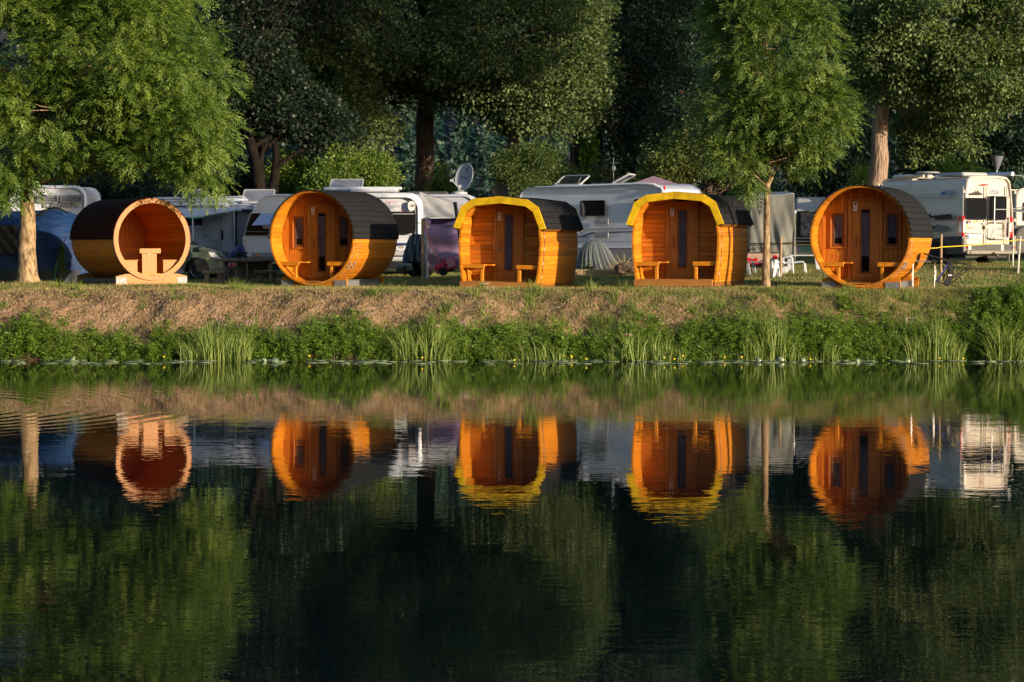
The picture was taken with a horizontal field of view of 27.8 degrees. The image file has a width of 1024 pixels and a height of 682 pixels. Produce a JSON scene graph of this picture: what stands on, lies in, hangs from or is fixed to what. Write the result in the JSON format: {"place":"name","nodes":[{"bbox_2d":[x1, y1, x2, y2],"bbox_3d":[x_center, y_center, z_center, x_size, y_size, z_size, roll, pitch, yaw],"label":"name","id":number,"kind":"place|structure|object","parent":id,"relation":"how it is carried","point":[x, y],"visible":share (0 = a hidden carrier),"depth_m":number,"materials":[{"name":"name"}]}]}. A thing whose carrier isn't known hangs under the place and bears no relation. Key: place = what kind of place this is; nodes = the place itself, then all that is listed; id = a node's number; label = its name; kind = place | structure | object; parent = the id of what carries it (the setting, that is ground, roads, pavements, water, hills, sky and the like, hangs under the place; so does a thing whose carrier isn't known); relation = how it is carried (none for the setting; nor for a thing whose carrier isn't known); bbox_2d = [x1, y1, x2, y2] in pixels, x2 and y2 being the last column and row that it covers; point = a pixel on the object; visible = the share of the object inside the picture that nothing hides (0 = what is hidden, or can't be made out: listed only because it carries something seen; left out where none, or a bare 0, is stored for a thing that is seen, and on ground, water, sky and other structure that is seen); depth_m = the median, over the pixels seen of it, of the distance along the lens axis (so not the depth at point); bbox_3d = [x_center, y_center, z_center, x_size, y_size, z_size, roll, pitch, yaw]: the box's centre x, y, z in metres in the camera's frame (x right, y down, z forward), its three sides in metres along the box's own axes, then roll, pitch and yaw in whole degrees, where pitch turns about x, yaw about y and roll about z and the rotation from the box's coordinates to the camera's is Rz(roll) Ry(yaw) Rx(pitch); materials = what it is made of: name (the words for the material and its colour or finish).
{"place":"outdoors","nodes":[
{"label":"outdoors","id":0,"kind":"place"},
{"bbox_2d":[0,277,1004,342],"bbox_3d":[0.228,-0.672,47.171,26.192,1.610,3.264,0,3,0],"label":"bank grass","id":1,"kind":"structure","parent":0,"point":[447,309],"depth_m":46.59,"materials":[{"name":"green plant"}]},
{"bbox_2d":[0,360,1023,681],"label":"water","id":2,"kind":"structure","parent":0,"point":[474,520],"depth_m":19.06,"materials":[{"name":"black liquid"}]},
{"bbox_2d":[174,318,257,360],"bbox_3d":[-6.487,-0.020,45.248,2.089,1.057,0.800,0,3,0],"label":"reed clump","id":3,"kind":"object","parent":2,"relation":"in","point":[209,352],"visible":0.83,"depth_m":45.20,"materials":[{"name":"green plant"}]},
{"bbox_2d":[387,316,459,360],"bbox_3d":[-1.953,-0.129,45.342,1.755,1.265,0.777,0,3,0],"label":"reed clump","id":4,"kind":"object","parent":2,"relation":"in","point":[434,340],"visible":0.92,"depth_m":45.23,"materials":[{"name":"green plant"}]},
{"bbox_2d":[506,335,566,360],"bbox_3d":[0.476,0.161,45.229,1.542,0.697,0.502,0,3,0],"label":"reed clump","id":5,"kind":"object","parent":2,"relation":"in","point":[547,359],"visible":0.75,"depth_m":45.22,"materials":[{"name":"green plant"}]},
{"bbox_2d":[598,325,696,360],"bbox_3d":[2.957,0.077,45.274,2.290,0.860,0.718,0,3,0],"label":"reed clump","id":6,"kind":"object","parent":2,"relation":"in","point":[655,355],"visible":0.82,"depth_m":45.23,"materials":[{"name":"green plant"}]},
{"bbox_2d":[737,317,802,360],"bbox_3d":[5.670,-0.075,45.327,1.507,1.159,0.716,0,3,0],"label":"reed clump","id":7,"kind":"object","parent":2,"relation":"in","point":[762,355],"visible":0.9,"depth_m":45.27,"materials":[{"name":"green plant"}]},
{"bbox_2d":[808,341,841,360],"bbox_3d":[6.846,0.176,45.159,0.992,0.673,0.448,0,3,8],"label":"reed clump","id":8,"kind":"object","parent":2,"relation":"in","point":[828,356],"visible":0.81,"depth_m":45.10,"materials":[{"name":"green plant"}]},
{"bbox_2d":[889,316,967,360],"bbox_3d":[9.186,-0.051,45.347,1.766,1.110,0.798,0,3,0],"label":"reed clump","id":9,"kind":"object","parent":2,"relation":"in","point":[941,346],"visible":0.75,"depth_m":45.22,"materials":[{"name":"green plant"}]},
{"bbox_2d":[958,309,1023,360],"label":"sedge clump","id":10,"kind":"object","parent":2,"relation":"in","point":[1006,351],"visible":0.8,"depth_m":45.07,"materials":[{"name":"green plant"}]},
{"bbox_2d":[0,252,1023,360],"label":"ground","id":11,"kind":"structure","parent":0,"point":[216,307],"depth_m":46.74,"materials":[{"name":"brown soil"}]},
{"bbox_2d":[0,207,88,283],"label":"blue tent","id":12,"kind":"object","parent":11,"relation":"on","point":[53,226],"visible":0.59,"depth_m":54.41,"materials":[{"name":"fabric"}]},
{"bbox_2d":[9,185,100,214],"bbox_3d":[-14.229,-3.598,64.531,2.413,2.452,2.342,0,3,0],"label":"white motorhome","id":13,"kind":"object","parent":11,"relation":"on","point":[74,199],"visible":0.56,"depth_m":63.43,"materials":[{"name":"grey plastic"}]},
{"bbox_2d":[60,195,82,202],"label":"window","id":14,"kind":"structure","parent":13,"relation":"in","point":[63,198],"depth_m":63.33,"materials":[{"name":"grey glass"}]},
{"bbox_2d":[53,238,65,280],"bbox_3d":[-11.591,-1.992,52.979,0.359,1.276,0.130,0,3,5],"label":"drying cloth","id":15,"kind":"object","parent":11,"relation":"on","point":[60,261],"visible":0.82,"depth_m":52.97,"materials":[{"name":"green fabric"}]},
{"bbox_2d":[45,161,174,199],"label":"leafy bush","id":16,"kind":"object","parent":11,"relation":"on","point":[140,189],"visible":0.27,"depth_m":94.00,"materials":[{"name":"green plant"}]},
{"bbox_2d":[0,2,233,191],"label":"dark chestnut tree","id":17,"kind":"object","parent":11,"relation":"on","point":[20,60],"depth_m":97.74,"materials":[{"name":"green plant"}]},
{"bbox_2d":[0,0,255,282],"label":"ash tree","id":18,"kind":"object","parent":11,"relation":"on","point":[120,101],"visible":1,"depth_m":48.45,"materials":[{"name":"green plant"}]},
{"bbox_2d":[70,198,190,284],"bbox_3d":[-9.392,-2.442,50.789,2.001,2.108,2.812,-2,3,-33],"label":"barrel shelter","id":19,"kind":"object","parent":11,"relation":"on","point":[133,240],"visible":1,"depth_m":50.42,"materials":[{"name":"brown wood"}]},
{"bbox_2d":[175,239,232,279],"bbox_3d":[-10.465,-2.534,60.042,4.520,1.520,1.930,0,3,0],"label":"station wagon","id":20,"kind":"object","parent":11,"relation":"on","point":[194,265],"visible":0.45,"depth_m":59.26,"materials":[{"name":"green paint"}]},
{"bbox_2d":[152,189,274,277],"bbox_3d":[-9.728,-3.283,62.726,4.694,2.722,3.860,0,3,4],"label":"awning motorhome","id":21,"kind":"object","parent":11,"relation":"on","point":[221,228],"visible":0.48,"depth_m":62.44,"materials":[{"name":"grey"}]},
{"bbox_2d":[201,270,225,283],"bbox_3d":[-7.982,-1.703,55.361,0.621,0.380,0.360,0,3,0],"label":"concrete bench","id":22,"kind":"object","parent":11,"relation":"on","point":[207,273],"visible":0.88,"depth_m":55.23,"materials":[{"name":"grey concrete"}]},
{"bbox_2d":[207,150,267,204],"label":"leafy bush","id":23,"kind":"object","parent":11,"relation":"on","point":[243,178],"visible":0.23,"depth_m":69.62,"materials":[{"name":"green plant"}]},
{"bbox_2d":[215,258,274,282],"bbox_3d":[-7.140,-1.924,56.397,1.799,0.660,0.850,0,3,0],"label":"picnic table","id":24,"kind":"object","parent":11,"relation":"on","point":[247,268],"visible":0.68,"depth_m":56.36,"materials":[{"name":"wood"}]},
{"bbox_2d":[227,244,247,257],"bbox_3d":[-7.483,-2.460,56.592,0.597,0.388,0.609,0,3,0],"label":"covered camp stove","id":25,"kind":"object","parent":24,"relation":"on","point":[238,251],"visible":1,"depth_m":56.41,"materials":[{"name":"blue fabric"}]},
{"bbox_2d":[254,270,279,282],"bbox_3d":[-6.546,-1.722,55.360,0.652,0.341,0.360,0,3,0],"label":"concrete bench","id":26,"kind":"object","parent":11,"relation":"on","point":[273,275],"visible":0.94,"depth_m":55.23,"materials":[{"name":"grey concrete"}]},
{"bbox_2d":[167,0,371,204],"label":"dark maple tree","id":27,"kind":"object","parent":11,"relation":"on","point":[254,40],"visible":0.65,"depth_m":66.74,"materials":[{"name":"green plant"}]},
{"bbox_2d":[264,143,314,193],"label":"leafy bush","id":28,"kind":"object","parent":11,"relation":"on","point":[292,180],"visible":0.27,"depth_m":68.19,"materials":[{"name":"green plant"}]},
{"bbox_2d":[242,179,363,269],"bbox_3d":[-6.026,-3.266,60.131,3.291,2.912,2.627,0,3,6],"label":"sloping caravan","id":29,"kind":"object","parent":11,"relation":"on","point":[256,242],"visible":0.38,"depth_m":59.39,"materials":[{"name":"white metal"}]},
{"bbox_2d":[245,213,268,234],"bbox_3d":[-7.176,-3.357,59.339,1.008,0.625,0.025,0,3,6],"label":"window","id":30,"kind":"structure","parent":29,"relation":"in","point":[258,229],"depth_m":59.36,"materials":[{"name":"black glass"}]},
{"bbox_2d":[288,155,327,192],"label":"leafy bush","id":31,"kind":"object","parent":11,"relation":"on","point":[308,165],"visible":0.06,"depth_m":68.41,"materials":[{"name":"green plant"}]},
{"bbox_2d":[196,0,449,155],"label":"dark lime tree","id":32,"kind":"object","parent":11,"relation":"on","point":[403,105],"visible":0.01,"depth_m":96.24,"materials":[{"name":"green plant"}]},
{"bbox_2d":[295,154,358,191],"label":"leafy bush","id":33,"kind":"object","parent":11,"relation":"on","point":[319,180],"visible":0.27,"depth_m":65.88,"materials":[{"name":"green plant"}]},
{"bbox_2d":[268,190,398,286],"bbox_3d":[-4.587,-2.638,53.410,2.439,2.479,2.626,1,3,22],"label":"barrel cabin","id":34,"kind":"object","parent":11,"relation":"on","point":[331,238],"visible":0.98,"depth_m":52.78,"materials":[{"name":"brown wood"}]},
{"bbox_2d":[292,215,306,248],"bbox_3d":[-5.447,-2.798,52.971,0.400,0.880,0.045,1,3,22],"label":"window","id":35,"kind":"structure","parent":34,"relation":"in","point":[298,221],"depth_m":52.98,"materials":[{"name":"brown wood"}]},
{"bbox_2d":[307,203,335,277],"bbox_3d":[-4.861,-2.554,52.724,0.810,1.915,0.085,1,3,22],"label":"door","id":36,"kind":"structure","parent":34,"relation":"in","point":[321,225],"depth_m":52.75,"materials":[{"name":"brown wood"}]},
{"bbox_2d":[337,214,350,248],"bbox_3d":[-4.262,-2.776,52.495,0.400,0.880,0.045,1,3,22],"label":"window","id":37,"kind":"structure","parent":34,"relation":"in","point":[343,223],"depth_m":52.50,"materials":[{"name":"brown wood"}]},
{"bbox_2d":[319,142,374,192],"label":"leafy bush","id":38,"kind":"object","parent":11,"relation":"on","point":[354,162],"visible":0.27,"depth_m":67.19,"materials":[{"name":"green plant"}]},
{"bbox_2d":[324,187,422,268],"bbox_3d":[-3.832,-3.289,62.427,2.900,2.584,5.600,0,3,4],"label":"facing caravan","id":39,"kind":"object","parent":11,"relation":"on","point":[406,209],"visible":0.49,"depth_m":59.68,"materials":[{"name":"white metal"}]},
{"bbox_2d":[391,211,415,233],"bbox_3d":[-3.517,-3.419,59.669,1.467,0.635,0.043,0,3,4],"label":"window","id":40,"kind":"structure","parent":39,"relation":"in","point":[406,223],"depth_m":59.63,"materials":[{"name":"black glass"}]},
{"bbox_2d":[358,147,408,269],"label":"leafy bush","id":41,"kind":"object","parent":11,"relation":"on","point":[383,172],"visible":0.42,"depth_m":67.71,"materials":[{"name":"green plant"}]},
{"bbox_2d":[395,263,412,270],"bbox_3d":[-2.972,-2.037,57.112,0.510,0.220,0.330,0,3,0],"label":"water canister","id":42,"kind":"object","parent":11,"relation":"on","point":[403,266],"visible":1,"depth_m":57.07,"materials":[{"name":"grey plastic"}]},
{"bbox_2d":[402,234,433,276],"bbox_3d":[-2.618,-2.397,58.035,0.895,1.219,0.834,0,3,0],"label":"tarpaulin heap","id":43,"kind":"object","parent":11,"relation":"on","point":[412,253],"visible":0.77,"depth_m":57.92,"materials":[{"name":"plastic"}]},
{"bbox_2d":[421,218,423,279],"bbox_3d":[-2.445,-2.492,56.596,0.083,1.729,0.100,0,3,0],"label":"wooden post","id":44,"kind":"object","parent":11,"relation":"on","point":[422,248],"visible":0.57,"depth_m":56.54,"materials":[{"name":"grey wood"}]},
{"bbox_2d":[425,216,427,278],"bbox_3d":[-2.436,-2.529,56.724,0.291,1.791,0.100,0,3,0],"label":"supply post","id":45,"kind":"object","parent":11,"relation":"on","point":[426,252],"visible":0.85,"depth_m":56.70,"materials":[{"name":"grey"}]},
{"bbox_2d":[223,0,632,191],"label":"poplar tree","id":46,"kind":"object","parent":11,"relation":"on","point":[452,65],"visible":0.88,"depth_m":71.60,"materials":[{"name":"green plant"}]},
{"bbox_2d":[424,170,443,270],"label":"leafy bush","id":47,"kind":"object","parent":11,"relation":"on","point":[434,186],"visible":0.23,"depth_m":71.66,"materials":[{"name":"green plant"}]},
{"bbox_2d":[420,256,455,275],"bbox_3d":[-2.010,-2.036,56.131,0.990,0.530,0.514,0,3,0],"label":"folding cart","id":48,"kind":"object","parent":11,"relation":"on","point":[443,267],"visible":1,"depth_m":55.96,"materials":[{"name":"red plastic"}]},
{"bbox_2d":[419,191,461,274],"bbox_3d":[-2.041,-3.171,60.814,1.605,2.505,1.903,0,3,4],"label":"side awning","id":49,"kind":"object","parent":11,"relation":"on","point":[438,211],"visible":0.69,"depth_m":60.79,"materials":[{"name":"fabric"}]},
{"bbox_2d":[407,163,475,271],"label":"dish motorhome","id":50,"kind":"object","parent":11,"relation":"on","point":[463,176],"visible":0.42,"depth_m":67.89,"materials":[{"name":"white metal"}]},
{"bbox_2d":[428,220,459,277],"bbox_3d":[-1.848,-2.534,57.143,1.002,1.628,0.156,0,3,6],"label":"windbreak","id":51,"kind":"object","parent":11,"relation":"on","point":[444,240],"visible":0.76,"depth_m":57.15,"materials":[{"name":"purple fabric"}]},
{"bbox_2d":[433,162,457,193],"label":"leafy bush","id":52,"kind":"object","parent":11,"relation":"on","point":[446,185],"visible":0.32,"depth_m":71.60,"materials":[{"name":"green plant"}]},
{"bbox_2d":[392,178,508,197],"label":"leafy bush","id":53,"kind":"object","parent":11,"relation":"on","point":[467,191],"visible":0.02,"depth_m":83.53,"materials":[{"name":"green plant"}]},
{"bbox_2d":[492,183,507,196],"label":"black satellite dish","id":54,"kind":"object","parent":11,"relation":"on","point":[499,189],"visible":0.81,"depth_m":67.85,"materials":[{"name":"black plastic"}]},
{"bbox_2d":[0,311,1020,360],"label":"shore grass","id":55,"kind":"structure","parent":11,"relation":"on","point":[601,338],"depth_m":45.67,"materials":[{"name":"green plant"}]},
{"bbox_2d":[0,291,1023,360],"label":"bank weeds","id":56,"kind":"object","parent":11,"relation":"on","point":[27,330],"visible":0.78,"depth_m":45.62,"materials":[{"name":"green plant"}]},
{"bbox_2d":[0,261,1023,323],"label":"dry grass","id":57,"kind":"structure","parent":11,"relation":"on","point":[400,278],"depth_m":52.28,"materials":[{"name":"beige plant"}]},
{"bbox_2d":[1,260,1023,292],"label":"lawn grass","id":58,"kind":"structure","parent":11,"relation":"on","point":[456,283],"depth_m":53.63,"materials":[{"name":"green plant"}]},
{"bbox_2d":[400,0,625,174],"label":"dark elm tree","id":59,"kind":"object","parent":11,"relation":"on","point":[513,140],"visible":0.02,"depth_m":97.63,"materials":[{"name":"green plant"}]},
{"bbox_2d":[453,196,583,287],"bbox_3d":[0.181,-2.423,51.526,2.440,2.316,2.687,2,3,22],"label":"pod cabin","id":60,"kind":"object","parent":11,"relation":"on","point":[510,241],"visible":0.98,"depth_m":50.85,"materials":[{"name":"brown wood"}]},
{"bbox_2d":[492,205,524,281],"bbox_3d":[-0.099,-2.396,50.848,0.810,1.865,0.085,2,3,22],"label":"door","id":61,"kind":"structure","parent":60,"relation":"in","point":[508,232],"depth_m":50.86,"materials":[{"name":"brown wood"}]},
{"bbox_2d":[480,138,575,196],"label":"round bush tree","id":62,"kind":"object","parent":11,"relation":"on","point":[521,165],"visible":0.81,"depth_m":69.09,"materials":[{"name":"green plant"}]},
{"bbox_2d":[551,322,577,348],"bbox_3d":[1.206,-0.075,45.782,0.702,0.685,0.630,2,3,30],"label":"weed plant","id":63,"kind":"object","parent":11,"relation":"on","point":[563,330],"visible":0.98,"depth_m":45.72,"materials":[{"name":"green plant"}]},
{"bbox_2d":[545,150,583,183],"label":"leafy bush","id":64,"kind":"object","parent":11,"relation":"on","point":[574,166],"visible":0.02,"depth_m":75.34,"materials":[{"name":"green plant"}]},
{"bbox_2d":[576,239,617,268],"bbox_3d":[2.458,-2.406,58.649,1.255,0.962,0.852,2,4,41],"label":"striped cover","id":65,"kind":"object","parent":11,"relation":"on","point":[597,249],"visible":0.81,"depth_m":58.51,"materials":[{"name":"grey fabric"}]},
{"bbox_2d":[575,269,618,275],"bbox_3d":[2.437,-1.869,57.095,2.500,0.210,0.240,0,3,0],"label":"timber edging","id":66,"kind":"object","parent":11,"relation":"on","point":[607,272],"visible":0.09,"depth_m":56.98,"materials":[{"name":"brown wood"}]},
{"bbox_2d":[586,160,620,183],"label":"leafy bush","id":67,"kind":"object","parent":11,"relation":"on","point":[602,174],"visible":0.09,"depth_m":75.56,"materials":[{"name":"green plant"}]},
{"bbox_2d":[519,158,701,263],"bbox_3d":[2.895,-3.821,62.211,5.552,3.371,2.270,2,3,36],"label":"touring caravan","id":68,"kind":"object","parent":11,"relation":"on","point":[603,210],"visible":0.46,"depth_m":61.09,"materials":[{"name":"grey"}]},
{"bbox_2d":[580,200,605,215],"bbox_3d":[2.390,-3.931,61.224,0.891,0.469,0.048,2,3,36],"label":"window","id":69,"kind":"structure","parent":68,"relation":"in","point":[587,207],"depth_m":61.20,"materials":[{"name":"black glass"}]},
{"bbox_2d":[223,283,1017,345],"bbox_3d":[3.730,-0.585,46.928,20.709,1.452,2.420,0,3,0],"label":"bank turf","id":70,"kind":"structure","parent":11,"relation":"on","point":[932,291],"depth_m":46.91,"materials":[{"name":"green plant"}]},
{"bbox_2d":[614,262,634,275],"bbox_3d":[3.252,-1.885,56.463,0.845,0.551,0.674,1,3,23],"label":"rock","id":71,"kind":"object","parent":11,"relation":"on","point":[627,268],"visible":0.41,"depth_m":56.24,"materials":[{"name":"beige stone"}]},
{"bbox_2d":[570,0,738,183],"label":"ivy poplar tree","id":72,"kind":"object","parent":11,"relation":"on","point":[654,53],"visible":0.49,"depth_m":77.16,"materials":[{"name":"green plant"}]},
{"bbox_2d":[636,176,676,184],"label":"garden gazebo","id":73,"kind":"object","parent":11,"relation":"on","point":[656,180],"visible":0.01,"depth_m":65.62,"materials":[{"name":"pink fabric"}]},
{"bbox_2d":[546,0,779,157],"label":"dark beech tree","id":74,"kind":"object","parent":11,"relation":"on","point":[687,40],"visible":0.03,"depth_m":96.09,"materials":[{"name":"green plant"}]},
{"bbox_2d":[626,191,753,287],"bbox_3d":[4.357,-2.451,50.333,2.440,2.317,2.687,1,3,22],"label":"pod cabin","id":75,"kind":"object","parent":11,"relation":"on","point":[682,239],"visible":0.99,"depth_m":49.62,"materials":[{"name":"brown wood"}]},
{"bbox_2d":[666,201,698,278],"bbox_3d":[4.081,-2.423,49.651,0.810,1.865,0.085,1,3,22],"label":"door","id":76,"kind":"structure","parent":75,"relation":"in","point":[682,229],"depth_m":49.66,"materials":[{"name":"brown wood"}]},
{"bbox_2d":[633,91,761,194],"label":"willow like tree","id":77,"kind":"object","parent":11,"relation":"on","point":[662,161],"visible":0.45,"depth_m":67.06,"materials":[{"name":"green plant"}]},
{"bbox_2d":[696,176,789,196],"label":"leafy bush","id":78,"kind":"object","parent":11,"relation":"on","point":[773,186],"visible":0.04,"depth_m":83.19,"materials":[{"name":"green plant"}]},
{"bbox_2d":[747,252,779,268],"bbox_3d":[6.855,-2.282,58.778,1.505,0.498,1.024,0,3,8],"label":"table","id":79,"kind":"object","parent":11,"relation":"on","point":[755,256],"visible":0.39,"depth_m":58.27,"materials":[{"name":"beige metal"}]},
{"bbox_2d":[738,192,795,266],"bbox_3d":[7.516,-3.306,61.078,1.945,2.243,2.036,1,3,14],"label":"canvas tent","id":80,"kind":"object","parent":11,"relation":"on","point":[782,216],"visible":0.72,"depth_m":60.11,"materials":[{"name":"fabric"}]},
{"bbox_2d":[673,0,876,287],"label":"young ash tree","id":81,"kind":"object","parent":11,"relation":"on","point":[769,110],"visible":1,"depth_m":47.96,"materials":[{"name":"green plant"}]},
{"bbox_2d":[770,259,780,277],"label":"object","id":82,"kind":"object","parent":11,"relation":"on","point":[775,266],"visible":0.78,"depth_m":54.78,"materials":[{"name":"white plastic"}]},
{"bbox_2d":[782,255,806,272],"bbox_3d":[7.659,-2.081,56.261,0.691,0.489,0.680,0,3,5],"label":"plastic chair","id":83,"kind":"object","parent":11,"relation":"on","point":[785,269],"visible":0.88,"depth_m":55.95,"materials":[{"name":"white plastic"}]},
{"bbox_2d":[794,197,825,265],"bbox_3d":[9.991,-3.362,63.217,2.602,2.100,2.130,0,3,10],"label":"awning tent","id":84,"kind":"object","parent":11,"relation":"on","point":[802,222],"visible":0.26,"depth_m":62.46,"materials":[{"name":"fabric"}]},
{"bbox_2d":[801,213,812,235],"bbox_3d":[8.873,-3.513,62.344,0.383,0.708,0.026,0,3,10],"label":"tent window","id":85,"kind":"structure","parent":84,"relation":"in","point":[806,218],"depth_m":62.34,"materials":[{"name":"grey plastic"}]},
{"bbox_2d":[765,0,919,200],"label":"dark willow tree","id":86,"kind":"object","parent":11,"relation":"on","point":[833,181],"visible":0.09,"depth_m":86.44,"materials":[{"name":"green plant"}]},
{"bbox_2d":[844,156,869,186],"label":"leafy bush","id":87,"kind":"object","parent":11,"relation":"on","point":[859,177],"visible":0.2,"depth_m":79.60,"materials":[{"name":"green plant"}]},
{"bbox_2d":[809,184,932,289],"bbox_3d":[8.569,-2.467,49.236,2.419,2.459,2.676,1,3,22],"label":"barrel cabin","id":88,"kind":"object","parent":11,"relation":"on","point":[867,236],"visible":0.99,"depth_m":48.53,"materials":[{"name":"brown wood"}]},
{"bbox_2d":[830,211,846,247],"bbox_3d":[7.701,-2.625,48.775,0.400,0.880,0.045,1,3,22],"label":"window","id":89,"kind":"structure","parent":88,"relation":"in","point":[838,219],"depth_m":48.77,"materials":[{"name":"brown wood"}]},
{"bbox_2d":[848,199,882,279],"bbox_3d":[8.277,-2.386,48.534,0.810,1.905,0.085,1,3,22],"label":"door","id":90,"kind":"structure","parent":88,"relation":"in","point":[865,224],"depth_m":48.55,"materials":[{"name":"brown wood"}]},
{"bbox_2d":[884,211,900,247],"bbox_3d":[8.875,-2.603,48.304,0.400,0.880,0.045,1,3,22],"label":"window","id":91,"kind":"structure","parent":88,"relation":"in","point":[892,219],"depth_m":48.30,"materials":[{"name":"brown wood"}]},
{"bbox_2d":[790,2,1023,41],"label":"dark hornbeam tree","id":92,"kind":"object","parent":11,"relation":"on","point":[956,25],"depth_m":99.37,"materials":[{"name":"green plant"}]},
{"bbox_2d":[815,0,1023,185],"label":"white poplar tree","id":93,"kind":"object","parent":11,"relation":"on","point":[973,72],"visible":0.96,"depth_m":66.45,"materials":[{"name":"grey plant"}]},
{"bbox_2d":[864,12,1023,188],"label":"dark oak tree","id":94,"kind":"object","parent":11,"relation":"on","point":[1007,142],"visible":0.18,"depth_m":89.75,"materials":[{"name":"green plant"}]},
{"bbox_2d":[923,253,970,287],"bbox_3d":[10.296,-1.677,48.844,1.183,0.830,0.464,0,3,0],"label":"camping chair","id":95,"kind":"object","parent":11,"relation":"on","point":[949,278],"visible":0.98,"depth_m":48.67,"materials":[{"name":"black fabric"}]},
{"bbox_2d":[878,171,1023,264],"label":"camper van","id":96,"kind":"object","parent":11,"relation":"on","point":[970,208],"visible":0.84,"depth_m":58.98,"materials":[{"name":"white metal"}]},
{"bbox_2d":[923,153,991,179],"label":"leafy bush","id":97,"kind":"object","parent":11,"relation":"on","point":[941,167],"visible":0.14,"depth_m":83.43,"materials":[{"name":"green plant"}]},
{"bbox_2d":[962,272,1023,355],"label":"nettle thicket","id":98,"kind":"object","parent":11,"relation":"on","point":[1013,302],"visible":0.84,"depth_m":46.39,"materials":[{"name":"green plant"}]},
{"bbox_2d":[990,155,1003,260],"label":"street lamp","id":99,"kind":"object","parent":11,"relation":"on","point":[996,160],"visible":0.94,"depth_m":69.68,"materials":[{"name":"grey"}]},
{"bbox_2d":[1011,188,1023,255],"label":"parked motorhome","id":100,"kind":"object","parent":11,"relation":"on","point":[1018,201],"visible":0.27,"depth_m":65.88,"materials":[{"name":"white metal"}]},
{"bbox_2d":[0,1,1023,252],"bbox_3d":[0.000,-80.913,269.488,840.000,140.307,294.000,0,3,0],"label":"hill","id":101,"kind":"structure","parent":0,"point":[444,129],"depth_m":137.89,"materials":[{"name":"green plant"}]},
{"bbox_2d":[0,3,1023,211],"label":"vineyard rows","id":102,"kind":"object","parent":101,"relation":"on","point":[485,151],"visible":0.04,"depth_m":135.55,"materials":[{"name":"green plant"}]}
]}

